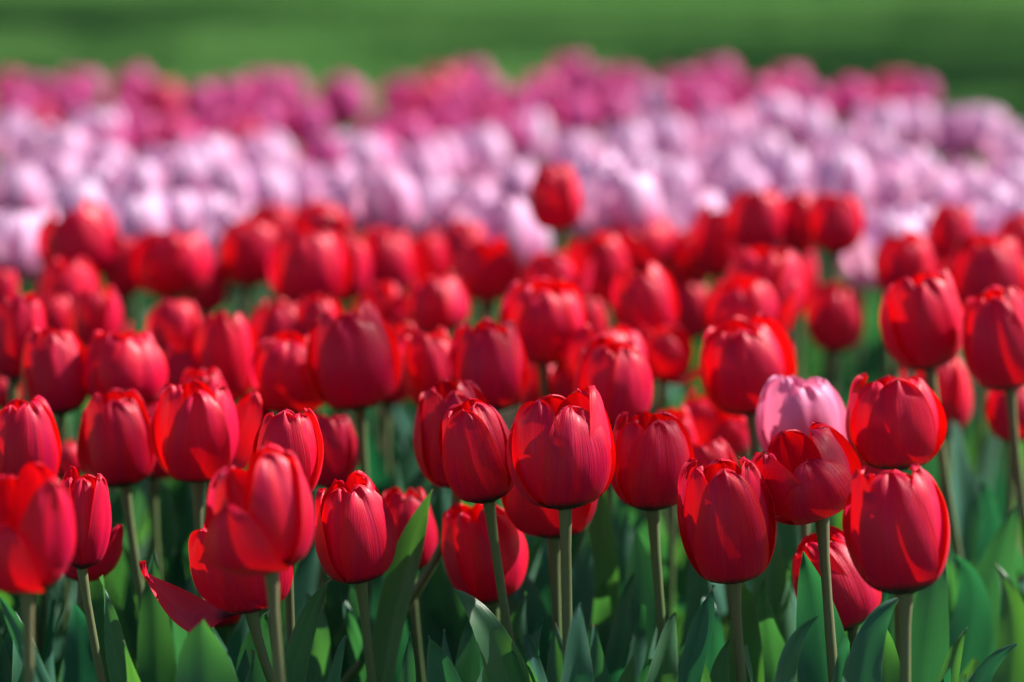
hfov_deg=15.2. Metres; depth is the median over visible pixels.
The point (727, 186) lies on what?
pink tulip
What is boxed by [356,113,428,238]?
magenta tulip
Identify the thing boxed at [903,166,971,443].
pink tulip
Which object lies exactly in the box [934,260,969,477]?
red tulip
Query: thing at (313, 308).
red tulip
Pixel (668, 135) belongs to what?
pink tulip
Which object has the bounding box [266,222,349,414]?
red tulip
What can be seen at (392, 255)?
red tulip
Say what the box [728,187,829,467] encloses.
red tulip
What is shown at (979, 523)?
red tulip
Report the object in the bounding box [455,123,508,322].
pink tulip
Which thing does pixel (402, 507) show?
red tulip
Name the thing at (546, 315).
red tulip
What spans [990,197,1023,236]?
pink tulip
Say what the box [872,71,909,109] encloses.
magenta tulip
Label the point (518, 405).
red tulip
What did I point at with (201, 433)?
red tulip
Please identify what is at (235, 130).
magenta tulip
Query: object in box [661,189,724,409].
pink tulip
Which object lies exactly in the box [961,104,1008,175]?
pink tulip
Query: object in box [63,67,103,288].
magenta tulip
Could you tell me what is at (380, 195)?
pink tulip
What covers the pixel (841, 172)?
pink tulip
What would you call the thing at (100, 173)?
pink tulip
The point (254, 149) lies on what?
pink tulip
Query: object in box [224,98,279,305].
magenta tulip
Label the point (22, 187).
pink tulip
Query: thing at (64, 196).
pink tulip
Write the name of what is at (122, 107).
magenta tulip
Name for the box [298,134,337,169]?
magenta tulip
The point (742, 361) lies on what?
red tulip
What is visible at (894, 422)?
red tulip
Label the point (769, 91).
magenta tulip
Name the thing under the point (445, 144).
pink tulip
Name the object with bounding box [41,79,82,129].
magenta tulip
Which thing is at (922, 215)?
pink tulip
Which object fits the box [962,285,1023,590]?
red tulip
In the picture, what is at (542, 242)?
pink tulip
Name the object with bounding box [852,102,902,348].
pink tulip
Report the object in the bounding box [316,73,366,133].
magenta tulip
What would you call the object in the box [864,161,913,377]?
pink tulip
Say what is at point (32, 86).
magenta tulip
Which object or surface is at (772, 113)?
pink tulip
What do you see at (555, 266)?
red tulip
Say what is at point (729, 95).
magenta tulip
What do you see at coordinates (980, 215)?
pink tulip
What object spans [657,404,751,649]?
red tulip
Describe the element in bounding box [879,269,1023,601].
red tulip
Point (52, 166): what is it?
pink tulip
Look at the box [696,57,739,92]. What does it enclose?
magenta tulip
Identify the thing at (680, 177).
pink tulip
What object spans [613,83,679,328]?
pink tulip
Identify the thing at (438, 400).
red tulip
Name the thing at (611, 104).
magenta tulip
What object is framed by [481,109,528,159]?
magenta tulip
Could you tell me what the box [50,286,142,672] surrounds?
red tulip
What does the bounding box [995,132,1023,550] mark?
pink tulip
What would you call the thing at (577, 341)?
red tulip
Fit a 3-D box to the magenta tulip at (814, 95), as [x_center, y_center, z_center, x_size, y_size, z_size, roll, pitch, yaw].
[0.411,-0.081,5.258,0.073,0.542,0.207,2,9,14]
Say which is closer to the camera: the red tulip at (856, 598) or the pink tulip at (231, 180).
the red tulip at (856, 598)
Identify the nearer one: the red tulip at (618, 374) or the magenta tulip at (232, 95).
the red tulip at (618, 374)
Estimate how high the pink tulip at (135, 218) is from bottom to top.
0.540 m
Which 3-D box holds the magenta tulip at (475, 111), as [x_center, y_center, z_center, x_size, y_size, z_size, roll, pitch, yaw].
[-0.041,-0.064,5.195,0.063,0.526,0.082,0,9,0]
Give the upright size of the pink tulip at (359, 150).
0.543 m
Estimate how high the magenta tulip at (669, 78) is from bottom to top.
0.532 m
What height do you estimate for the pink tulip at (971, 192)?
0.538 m
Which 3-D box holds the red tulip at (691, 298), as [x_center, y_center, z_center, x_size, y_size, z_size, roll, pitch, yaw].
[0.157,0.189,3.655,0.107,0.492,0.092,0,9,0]
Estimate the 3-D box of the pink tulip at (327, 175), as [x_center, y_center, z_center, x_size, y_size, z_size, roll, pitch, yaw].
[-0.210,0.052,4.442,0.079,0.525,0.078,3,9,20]
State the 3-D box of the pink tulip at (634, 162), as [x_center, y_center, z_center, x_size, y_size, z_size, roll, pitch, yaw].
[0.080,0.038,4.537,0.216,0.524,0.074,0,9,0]
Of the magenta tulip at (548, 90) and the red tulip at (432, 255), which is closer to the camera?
the red tulip at (432, 255)
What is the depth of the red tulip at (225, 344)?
3.17 m
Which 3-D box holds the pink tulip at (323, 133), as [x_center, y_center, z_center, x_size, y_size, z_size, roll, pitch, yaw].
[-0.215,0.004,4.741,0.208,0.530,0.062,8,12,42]
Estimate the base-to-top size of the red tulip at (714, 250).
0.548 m
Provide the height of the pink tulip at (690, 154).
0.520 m
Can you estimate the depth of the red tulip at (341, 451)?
2.98 m
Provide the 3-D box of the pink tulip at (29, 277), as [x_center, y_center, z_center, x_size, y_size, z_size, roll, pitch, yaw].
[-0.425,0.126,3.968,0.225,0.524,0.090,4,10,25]
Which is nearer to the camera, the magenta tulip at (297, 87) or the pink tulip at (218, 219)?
the pink tulip at (218, 219)
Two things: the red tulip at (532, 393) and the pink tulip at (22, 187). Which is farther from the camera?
the pink tulip at (22, 187)
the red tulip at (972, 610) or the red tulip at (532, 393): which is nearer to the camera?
the red tulip at (972, 610)
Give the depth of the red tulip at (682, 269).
3.81 m
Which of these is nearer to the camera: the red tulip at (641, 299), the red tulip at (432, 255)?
the red tulip at (641, 299)
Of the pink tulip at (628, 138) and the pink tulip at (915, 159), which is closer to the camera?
the pink tulip at (915, 159)
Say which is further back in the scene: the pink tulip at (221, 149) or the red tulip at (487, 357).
the pink tulip at (221, 149)
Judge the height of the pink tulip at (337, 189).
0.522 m
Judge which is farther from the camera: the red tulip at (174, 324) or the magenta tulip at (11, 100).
the magenta tulip at (11, 100)
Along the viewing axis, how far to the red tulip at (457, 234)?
3.81 m
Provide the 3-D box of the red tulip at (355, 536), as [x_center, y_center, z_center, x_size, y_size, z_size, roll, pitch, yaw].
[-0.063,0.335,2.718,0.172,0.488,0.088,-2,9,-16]
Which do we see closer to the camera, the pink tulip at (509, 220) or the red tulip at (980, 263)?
the red tulip at (980, 263)
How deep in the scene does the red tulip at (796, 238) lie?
3.67 m
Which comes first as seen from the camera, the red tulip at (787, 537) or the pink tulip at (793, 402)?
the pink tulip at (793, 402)
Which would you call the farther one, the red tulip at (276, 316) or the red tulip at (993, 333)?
the red tulip at (276, 316)
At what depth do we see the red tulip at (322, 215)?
3.91 m
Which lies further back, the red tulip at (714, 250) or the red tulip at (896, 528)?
the red tulip at (714, 250)
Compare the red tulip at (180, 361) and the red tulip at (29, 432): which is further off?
the red tulip at (180, 361)
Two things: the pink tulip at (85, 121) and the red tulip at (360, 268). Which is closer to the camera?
the red tulip at (360, 268)
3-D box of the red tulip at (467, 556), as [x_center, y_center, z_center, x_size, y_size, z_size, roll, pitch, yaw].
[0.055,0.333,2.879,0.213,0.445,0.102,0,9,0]
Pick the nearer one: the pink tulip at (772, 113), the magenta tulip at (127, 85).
the pink tulip at (772, 113)
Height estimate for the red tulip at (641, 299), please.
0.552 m
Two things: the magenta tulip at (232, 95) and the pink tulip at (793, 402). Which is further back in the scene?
the magenta tulip at (232, 95)
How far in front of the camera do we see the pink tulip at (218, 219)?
3.94 m
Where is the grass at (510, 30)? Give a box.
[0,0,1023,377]
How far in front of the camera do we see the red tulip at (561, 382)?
3.18 m
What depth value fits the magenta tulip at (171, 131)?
4.79 m
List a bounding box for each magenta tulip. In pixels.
[0,69,24,91]
[0,88,31,114]
[19,74,52,103]
[29,100,58,287]
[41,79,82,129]
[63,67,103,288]
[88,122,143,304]
[96,100,139,331]
[111,64,152,162]
[122,111,155,332]
[139,79,180,116]
[139,113,199,318]
[180,82,217,320]
[190,110,255,312]
[211,115,262,313]
[213,78,249,118]
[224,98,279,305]
[245,70,289,102]
[254,98,293,299]
[275,69,305,101]
[285,98,327,147]
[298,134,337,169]
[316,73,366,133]
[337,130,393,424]
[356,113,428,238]
[360,75,414,240]
[361,110,406,296]
[403,79,441,295]
[421,65,465,87]
[422,98,468,137]
[430,81,477,110]
[456,59,490,84]
[463,100,499,128]
[471,77,505,106]
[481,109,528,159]
[499,85,553,418]
[521,72,570,252]
[549,53,589,98]
[550,93,597,241]
[576,67,609,145]
[589,86,628,328]
[605,64,648,124]
[656,67,696,90]
[673,75,718,116]
[680,90,725,132]
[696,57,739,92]
[718,87,739,116]
[737,76,782,117]
[764,86,793,99]
[772,65,809,91]
[792,83,832,119]
[831,75,871,283]
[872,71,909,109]
[896,74,937,108]
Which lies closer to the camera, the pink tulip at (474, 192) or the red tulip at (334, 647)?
the red tulip at (334, 647)
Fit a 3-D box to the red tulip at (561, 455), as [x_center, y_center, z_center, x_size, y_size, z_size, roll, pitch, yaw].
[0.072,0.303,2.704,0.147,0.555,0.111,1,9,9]
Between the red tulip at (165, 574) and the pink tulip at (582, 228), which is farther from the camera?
the pink tulip at (582, 228)
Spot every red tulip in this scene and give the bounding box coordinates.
[0,267,18,299]
[0,291,109,640]
[0,328,87,656]
[0,330,193,681]
[0,376,56,609]
[0,379,487,681]
[0,395,97,681]
[0,461,75,681]
[0,465,346,681]
[0,524,123,681]
[36,256,100,616]
[37,198,151,548]
[40,292,168,553]
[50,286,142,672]
[58,439,138,639]
[77,388,155,609]
[84,321,151,571]
[89,571,270,681]
[102,232,189,579]
[122,401,176,664]
[134,230,212,495]
[137,379,330,681]
[139,519,714,681]
[146,299,200,526]
[146,355,203,581]
[158,367,280,666]
[160,344,205,571]
[175,444,314,681]
[185,263,247,469]
[193,310,340,645]
[212,408,432,681]
[213,203,327,414]
[217,218,277,469]
[247,199,350,466]
[250,298,302,415]
[250,330,431,496]
[260,400,349,679]
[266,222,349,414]
[280,412,358,641]
[297,293,356,637]
[306,300,423,677]
[314,470,486,681]
[317,232,398,489]
[341,281,499,630]
[343,486,593,681]
[349,298,433,486]
[352,275,468,506]
[357,321,464,504]
[362,225,415,486]
[391,236,520,504]
[392,326,496,578]
[395,232,451,500]
[424,317,550,652]
[431,219,488,330]
[431,362,577,599]
[439,397,677,681]
[442,502,724,681]
[466,251,594,506]
[471,363,537,504]
[496,277,586,504]
[498,334,710,677]
[501,484,684,663]
[507,385,615,681]
[520,363,579,574]
[522,324,646,620]
[529,163,697,407]
[566,231,702,512]
[581,293,607,333]
[608,216,678,411]
[610,260,686,626]
[611,410,764,681]
[613,324,699,604]
[629,274,837,600]
[645,282,708,575]
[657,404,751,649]
[666,223,709,410]
[674,338,810,616]
[676,245,833,533]
[677,456,849,681]
[684,388,830,520]
[691,203,739,460]
[692,437,991,681]
[699,313,1018,654]
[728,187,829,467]
[750,420,950,681]
[756,373,978,681]
[774,463,1016,681]
[776,245,870,527]
[777,440,887,636]
[780,190,815,377]
[792,525,972,681]
[805,280,864,390]
[808,192,864,525]
[838,230,933,529]
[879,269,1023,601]
[900,356,972,557]
[926,204,975,471]
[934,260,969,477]
[946,386,1023,654]
[949,213,1023,523]
[949,232,1023,496]
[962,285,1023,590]
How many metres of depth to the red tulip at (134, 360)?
3.03 m
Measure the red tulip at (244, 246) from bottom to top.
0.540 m
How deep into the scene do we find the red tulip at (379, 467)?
3.32 m
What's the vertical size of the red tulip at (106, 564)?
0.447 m
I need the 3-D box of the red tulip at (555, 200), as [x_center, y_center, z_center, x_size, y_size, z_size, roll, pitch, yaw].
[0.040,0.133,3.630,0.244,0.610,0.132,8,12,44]
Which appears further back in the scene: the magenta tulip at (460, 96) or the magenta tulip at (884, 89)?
the magenta tulip at (884, 89)
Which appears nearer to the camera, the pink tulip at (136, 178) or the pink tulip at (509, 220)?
the pink tulip at (509, 220)
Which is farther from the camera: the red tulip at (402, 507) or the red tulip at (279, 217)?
the red tulip at (279, 217)
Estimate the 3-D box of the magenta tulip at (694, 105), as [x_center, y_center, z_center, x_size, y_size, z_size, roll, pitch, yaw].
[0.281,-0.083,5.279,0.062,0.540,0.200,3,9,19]
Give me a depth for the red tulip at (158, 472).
3.10 m
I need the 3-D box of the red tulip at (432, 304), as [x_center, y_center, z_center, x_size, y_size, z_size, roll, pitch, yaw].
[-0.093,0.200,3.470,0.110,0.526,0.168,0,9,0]
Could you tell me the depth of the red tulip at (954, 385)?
3.23 m
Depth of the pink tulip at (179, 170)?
4.44 m
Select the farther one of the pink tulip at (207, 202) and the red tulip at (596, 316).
the pink tulip at (207, 202)
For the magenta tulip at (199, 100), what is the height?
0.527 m
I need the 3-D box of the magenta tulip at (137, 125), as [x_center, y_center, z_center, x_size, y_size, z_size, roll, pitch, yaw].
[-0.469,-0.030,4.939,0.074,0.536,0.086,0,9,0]
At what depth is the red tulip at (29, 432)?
2.78 m
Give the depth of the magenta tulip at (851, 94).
5.28 m
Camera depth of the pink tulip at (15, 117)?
4.80 m
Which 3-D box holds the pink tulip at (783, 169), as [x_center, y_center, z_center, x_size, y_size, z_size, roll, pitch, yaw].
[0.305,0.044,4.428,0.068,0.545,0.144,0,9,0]
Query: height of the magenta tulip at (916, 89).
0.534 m
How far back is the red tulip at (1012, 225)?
3.74 m
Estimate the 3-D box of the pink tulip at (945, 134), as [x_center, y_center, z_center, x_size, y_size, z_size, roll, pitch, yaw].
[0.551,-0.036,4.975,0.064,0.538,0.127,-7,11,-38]
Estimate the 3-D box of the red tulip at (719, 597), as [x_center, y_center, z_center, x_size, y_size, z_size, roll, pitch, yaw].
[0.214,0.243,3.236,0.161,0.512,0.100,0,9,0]
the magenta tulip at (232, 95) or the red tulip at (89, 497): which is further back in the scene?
the magenta tulip at (232, 95)
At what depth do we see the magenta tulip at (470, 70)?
5.77 m
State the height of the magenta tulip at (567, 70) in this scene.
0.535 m
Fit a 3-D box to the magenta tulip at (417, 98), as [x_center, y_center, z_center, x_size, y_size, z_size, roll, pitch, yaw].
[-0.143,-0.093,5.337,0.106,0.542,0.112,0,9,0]
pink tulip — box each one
[0,109,30,163]
[0,160,45,401]
[0,211,36,275]
[2,122,57,164]
[4,208,71,482]
[18,176,105,429]
[20,147,79,420]
[33,125,88,166]
[67,108,123,291]
[68,159,115,440]
[73,188,168,475]
[82,136,131,331]
[114,158,160,329]
[137,144,184,332]
[145,188,198,330]
[154,134,234,305]
[157,149,244,319]
[179,161,293,299]
[182,191,262,310]
[197,161,270,316]
[199,199,334,414]
[234,129,295,167]
[280,161,322,212]
[305,159,354,417]
[315,130,408,325]
[317,172,395,426]
[338,131,481,322]
[338,139,398,304]
[348,161,417,233]
[387,143,467,336]
[406,178,466,324]
[413,132,500,324]
[441,178,494,341]
[453,194,533,322]
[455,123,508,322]
[487,156,555,364]
[512,111,554,252]
[520,208,550,285]
[548,128,612,327]
[564,150,624,181]
[565,178,595,239]
[590,162,661,239]
[598,121,648,159]
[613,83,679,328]
[618,151,668,175]
[636,113,690,395]
[653,158,843,392]
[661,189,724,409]
[668,144,751,404]
[672,146,841,338]
[690,109,747,338]
[712,167,769,211]
[732,129,785,167]
[745,92,825,281]
[755,148,805,378]
[756,375,1023,681]
[773,188,808,337]
[783,101,846,286]
[801,146,869,397]
[802,126,854,377]
[839,207,922,376]
[842,130,892,293]
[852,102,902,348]
[860,101,932,362]
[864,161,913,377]
[877,146,939,377]
[887,204,999,448]
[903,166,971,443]
[928,106,973,359]
[940,157,986,372]
[950,199,990,421]
[958,179,1023,546]
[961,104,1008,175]
[983,123,1023,167]
[985,161,1023,199]
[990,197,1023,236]
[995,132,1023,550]
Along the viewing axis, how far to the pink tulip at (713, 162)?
4.45 m
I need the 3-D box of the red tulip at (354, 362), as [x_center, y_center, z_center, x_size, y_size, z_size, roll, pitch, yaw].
[-0.076,0.244,3.065,0.154,0.561,0.151,8,12,41]
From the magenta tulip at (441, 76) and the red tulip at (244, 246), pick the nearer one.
the red tulip at (244, 246)
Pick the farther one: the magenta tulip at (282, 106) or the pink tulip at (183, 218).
the magenta tulip at (282, 106)
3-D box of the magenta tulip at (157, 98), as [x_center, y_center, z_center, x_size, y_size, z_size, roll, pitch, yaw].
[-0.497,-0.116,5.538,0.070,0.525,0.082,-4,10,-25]
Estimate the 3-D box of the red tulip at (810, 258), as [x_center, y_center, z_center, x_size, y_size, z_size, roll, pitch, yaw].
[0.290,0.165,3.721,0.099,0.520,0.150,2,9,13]
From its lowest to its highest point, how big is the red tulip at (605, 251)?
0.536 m
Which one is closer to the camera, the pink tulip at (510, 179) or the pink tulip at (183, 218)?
the pink tulip at (183, 218)
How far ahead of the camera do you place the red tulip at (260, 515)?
2.43 m
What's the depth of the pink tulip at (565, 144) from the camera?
4.63 m
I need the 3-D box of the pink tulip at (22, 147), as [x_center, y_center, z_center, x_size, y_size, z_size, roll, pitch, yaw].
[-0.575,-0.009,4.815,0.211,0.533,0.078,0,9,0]
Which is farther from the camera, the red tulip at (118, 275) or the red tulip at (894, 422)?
the red tulip at (118, 275)
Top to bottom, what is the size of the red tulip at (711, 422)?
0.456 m
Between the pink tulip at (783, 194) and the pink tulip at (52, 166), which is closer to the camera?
the pink tulip at (783, 194)
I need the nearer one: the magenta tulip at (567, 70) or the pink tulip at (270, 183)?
the pink tulip at (270, 183)
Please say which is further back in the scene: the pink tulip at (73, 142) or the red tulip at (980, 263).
the pink tulip at (73, 142)
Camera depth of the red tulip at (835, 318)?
3.57 m
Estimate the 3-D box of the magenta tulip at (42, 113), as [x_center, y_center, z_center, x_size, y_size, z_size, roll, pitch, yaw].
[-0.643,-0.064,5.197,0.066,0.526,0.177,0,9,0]
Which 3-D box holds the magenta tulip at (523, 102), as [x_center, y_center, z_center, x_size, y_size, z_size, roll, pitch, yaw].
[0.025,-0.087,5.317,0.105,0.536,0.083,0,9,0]
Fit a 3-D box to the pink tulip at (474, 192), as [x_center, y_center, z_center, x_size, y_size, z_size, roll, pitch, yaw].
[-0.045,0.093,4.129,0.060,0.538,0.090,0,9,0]
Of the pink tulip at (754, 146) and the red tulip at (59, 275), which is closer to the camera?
the red tulip at (59, 275)
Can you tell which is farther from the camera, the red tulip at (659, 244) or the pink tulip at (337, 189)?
the pink tulip at (337, 189)
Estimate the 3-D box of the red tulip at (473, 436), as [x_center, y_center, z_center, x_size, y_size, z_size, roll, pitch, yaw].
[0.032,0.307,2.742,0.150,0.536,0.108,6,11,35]
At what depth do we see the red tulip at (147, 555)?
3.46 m
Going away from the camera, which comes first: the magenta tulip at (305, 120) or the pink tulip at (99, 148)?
the pink tulip at (99, 148)
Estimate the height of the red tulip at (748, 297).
0.541 m
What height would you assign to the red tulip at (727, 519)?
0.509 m
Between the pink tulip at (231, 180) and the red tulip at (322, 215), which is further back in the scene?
the pink tulip at (231, 180)
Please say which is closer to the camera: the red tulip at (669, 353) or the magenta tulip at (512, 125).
the red tulip at (669, 353)
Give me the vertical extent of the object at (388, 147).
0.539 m
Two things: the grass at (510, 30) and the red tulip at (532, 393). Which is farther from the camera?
the grass at (510, 30)
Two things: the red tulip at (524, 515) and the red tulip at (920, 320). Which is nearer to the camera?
the red tulip at (524, 515)
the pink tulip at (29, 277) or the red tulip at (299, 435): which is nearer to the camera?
the red tulip at (299, 435)
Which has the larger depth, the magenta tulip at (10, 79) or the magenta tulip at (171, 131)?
the magenta tulip at (10, 79)
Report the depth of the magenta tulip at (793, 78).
5.49 m
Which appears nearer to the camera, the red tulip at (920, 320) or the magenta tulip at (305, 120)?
the red tulip at (920, 320)
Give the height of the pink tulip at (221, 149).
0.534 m
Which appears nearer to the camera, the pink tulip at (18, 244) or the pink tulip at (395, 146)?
the pink tulip at (18, 244)
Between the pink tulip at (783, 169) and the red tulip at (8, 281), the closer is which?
the red tulip at (8, 281)
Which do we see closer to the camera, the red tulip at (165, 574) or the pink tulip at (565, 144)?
the red tulip at (165, 574)
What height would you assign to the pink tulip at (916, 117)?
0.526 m
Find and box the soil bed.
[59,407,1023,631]
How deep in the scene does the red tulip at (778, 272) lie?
3.41 m
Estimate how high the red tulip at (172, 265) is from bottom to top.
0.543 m
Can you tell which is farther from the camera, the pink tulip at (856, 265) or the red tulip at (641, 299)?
the pink tulip at (856, 265)
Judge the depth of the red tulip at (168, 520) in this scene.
3.05 m
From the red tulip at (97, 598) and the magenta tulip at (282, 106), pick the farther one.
the magenta tulip at (282, 106)
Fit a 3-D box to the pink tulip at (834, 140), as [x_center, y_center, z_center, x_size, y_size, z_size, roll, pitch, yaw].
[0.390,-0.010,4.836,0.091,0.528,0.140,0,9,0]
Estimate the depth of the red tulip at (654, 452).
2.72 m
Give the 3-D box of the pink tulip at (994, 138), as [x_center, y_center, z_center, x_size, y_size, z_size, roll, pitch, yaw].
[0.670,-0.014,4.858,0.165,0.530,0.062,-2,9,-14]
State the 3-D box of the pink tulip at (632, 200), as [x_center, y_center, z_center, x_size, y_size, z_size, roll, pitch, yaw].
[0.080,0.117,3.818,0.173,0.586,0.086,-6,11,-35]
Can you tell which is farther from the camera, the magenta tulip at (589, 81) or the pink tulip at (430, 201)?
the magenta tulip at (589, 81)
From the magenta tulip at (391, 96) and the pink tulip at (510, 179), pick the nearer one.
the pink tulip at (510, 179)
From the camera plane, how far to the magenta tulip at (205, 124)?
4.89 m
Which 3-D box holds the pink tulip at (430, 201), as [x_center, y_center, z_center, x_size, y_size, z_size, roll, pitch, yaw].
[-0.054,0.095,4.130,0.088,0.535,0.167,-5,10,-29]
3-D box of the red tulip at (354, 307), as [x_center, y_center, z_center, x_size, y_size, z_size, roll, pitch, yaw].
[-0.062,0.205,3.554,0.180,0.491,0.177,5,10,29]
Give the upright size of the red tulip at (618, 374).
0.541 m
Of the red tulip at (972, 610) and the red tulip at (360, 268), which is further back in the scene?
the red tulip at (360, 268)

